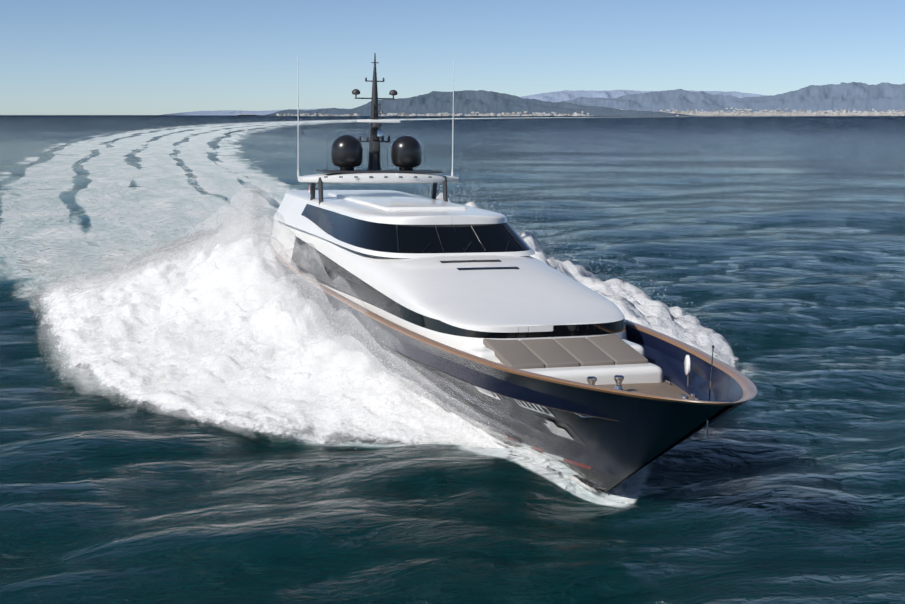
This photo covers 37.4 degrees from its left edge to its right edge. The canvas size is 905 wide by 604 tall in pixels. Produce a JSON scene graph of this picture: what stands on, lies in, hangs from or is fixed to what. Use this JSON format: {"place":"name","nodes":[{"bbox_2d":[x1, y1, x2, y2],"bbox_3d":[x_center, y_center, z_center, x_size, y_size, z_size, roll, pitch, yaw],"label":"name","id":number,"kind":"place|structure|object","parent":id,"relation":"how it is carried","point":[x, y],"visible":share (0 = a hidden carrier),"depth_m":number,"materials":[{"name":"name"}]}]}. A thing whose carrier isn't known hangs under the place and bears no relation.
{"place":"outdoors","nodes":[
{"label":"outdoors","id":0,"kind":"place"},
{"bbox_2d":[328,192,523,269],"bbox_3d":[-1.632,-2.819,56.858,6.113,2.688,24.703,-2,8,-17],"label":"trim","id":1,"kind":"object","parent":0,"point":[390,200],"visible":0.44,"depth_m":56.81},
{"bbox_2d":[0,115,904,603],"bbox_3d":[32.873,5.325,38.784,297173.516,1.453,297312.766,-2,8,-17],"label":"sea water","id":2,"kind":"structure","parent":0,"point":[776,245],"depth_m":46.37,"materials":[{"name":"blue liquid"}]},
{"bbox_2d":[29,182,578,473],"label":"spray mist","id":3,"kind":"object","parent":2,"relation":"on","point":[221,227],"visible":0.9,"depth_m":53.29,"materials":[{"name":"white liquid"}]},
{"bbox_2d":[24,210,594,480],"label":"spray mist","id":4,"kind":"object","parent":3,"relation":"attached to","point":[233,282],"visible":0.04,"depth_m":52.62,"materials":[{"name":"white liquid"}]},
{"bbox_2d":[22,233,601,487],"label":"spray mist","id":5,"kind":"object","parent":2,"relation":"on","point":[265,337],"visible":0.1,"depth_m":51.14,"materials":[{"name":"white liquid"}]},
{"bbox_2d":[36,227,602,492],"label":"spray","id":6,"kind":"object","parent":2,"relation":"on","point":[130,395],"visible":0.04,"depth_m":50.96,"materials":[{"name":"white liquid"}]},
{"bbox_2d":[21,55,742,494],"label":"spray droplets","id":7,"kind":"object","parent":2,"relation":"on","point":[263,255],"visible":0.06,"depth_m":59.25,"materials":[{"name":"white liquid"}]},
{"bbox_2d":[237,113,678,116],"bbox_3d":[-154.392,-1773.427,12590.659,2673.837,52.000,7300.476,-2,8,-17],"label":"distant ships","id":8,"kind":"object","parent":2,"relation":"on","point":[239,114],"visible":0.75,"depth_m":15637.92,"materials":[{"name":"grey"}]},
{"bbox_2d":[203,193,738,491],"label":"spray","id":9,"kind":"object","parent":2,"relation":"on","point":[707,338],"visible":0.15,"depth_m":62.17,"materials":[{"name":"white liquid"}]},
{"bbox_2d":[266,242,742,492],"bbox_3d":[-0.161,1.873,52.584,8.440,4.900,44.500,-2,8,-17],"label":"yacht hull","id":10,"kind":"object","parent":2,"relation":"on","point":[636,435],"visible":0.42,"depth_m":37.62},
{"bbox_2d":[270,219,626,349],"bbox_3d":[-1.409,-0.848,56.332,8.180,3.788,30.550,-2,8,-17],"label":"yacht superstructure","id":11,"kind":"object","parent":10,"relation":"on","point":[437,300],"visible":0.69,"depth_m":45.81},
{"bbox_2d":[273,190,534,257],"bbox_3d":[-2.535,-3.732,59.674,7.440,1.440,20.701,-2,8,-17],"label":"wheelhouse","id":12,"kind":"object","parent":11,"relation":"on","point":[360,227],"visible":0.92,"depth_m":51.87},
{"bbox_2d":[297,53,458,204],"bbox_3d":[-3.384,-8.026,61.998,7.526,7.055,2.545,-2,8,-17],"label":"radar mast","id":13,"kind":"object","parent":12,"relation":"on","point":[347,154],"visible":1,"depth_m":62.13,"materials":[{"name":"black metal"}]},
{"bbox_2d":[315,314,585,444],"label":"yacht hull fittings","id":14,"kind":"object","parent":10,"relation":"attached to","point":[562,430],"visible":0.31,"depth_m":37.42,"materials":[{"name":"silver metal"}]},
{"bbox_2d":[258,242,756,430],"bbox_3d":[-0.131,0.492,52.360,8.490,2.192,44.577,-2,8,-17],"label":"yacht bulwark rail","id":15,"kind":"object","parent":10,"relation":"attached to","point":[730,385],"visible":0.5,"depth_m":38.25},
{"bbox_2d":[368,325,701,425],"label":"yacht deck","id":16,"kind":"structure","parent":10,"relation":"on","point":[663,388],"depth_m":39.00,"materials":[{"name":"brown wood"}]},
{"bbox_2d":[461,331,714,438],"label":"yacht foredeck fittings","id":17,"kind":"object","parent":16,"relation":"on","point":[609,359],"visible":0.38,"depth_m":40.15,"materials":[{"name":"beige fabric"}]},
{"bbox_2d":[276,107,904,115],"bbox_3d":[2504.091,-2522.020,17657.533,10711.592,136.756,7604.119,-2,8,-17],"label":"town buildings","id":18,"kind":"structure","parent":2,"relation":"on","point":[809,113],"depth_m":19724.56,"materials":[{"name":"grey"}]},
{"bbox_2d":[0,0,904,114],"label":"sky","id":19,"kind":"structure","parent":0,"point":[58,57],"materials":[{"name":"blue"}]},
{"bbox_2d":[164,90,768,114],"bbox_3d":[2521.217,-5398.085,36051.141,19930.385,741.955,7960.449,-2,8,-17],"label":"hills","id":20,"kind":"structure","parent":0,"point":[560,96],"depth_m":38289.47,"materials":[{"name":"grey stone"}]},
{"bbox_2d":[264,90,693,115],"bbox_3d":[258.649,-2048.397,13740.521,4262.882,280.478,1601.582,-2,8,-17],"label":"hills","id":21,"kind":"structure","parent":0,"point":[468,102],"depth_m":14002.23,"materials":[{"name":"grey stone"}]},
{"bbox_2d":[556,82,904,114],"bbox_3d":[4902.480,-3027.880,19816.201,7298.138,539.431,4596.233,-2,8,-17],"label":"hills","id":22,"kind":"structure","parent":0,"point":[862,97],"depth_m":20679.38,"materials":[{"name":"grey stone"}]}
]}

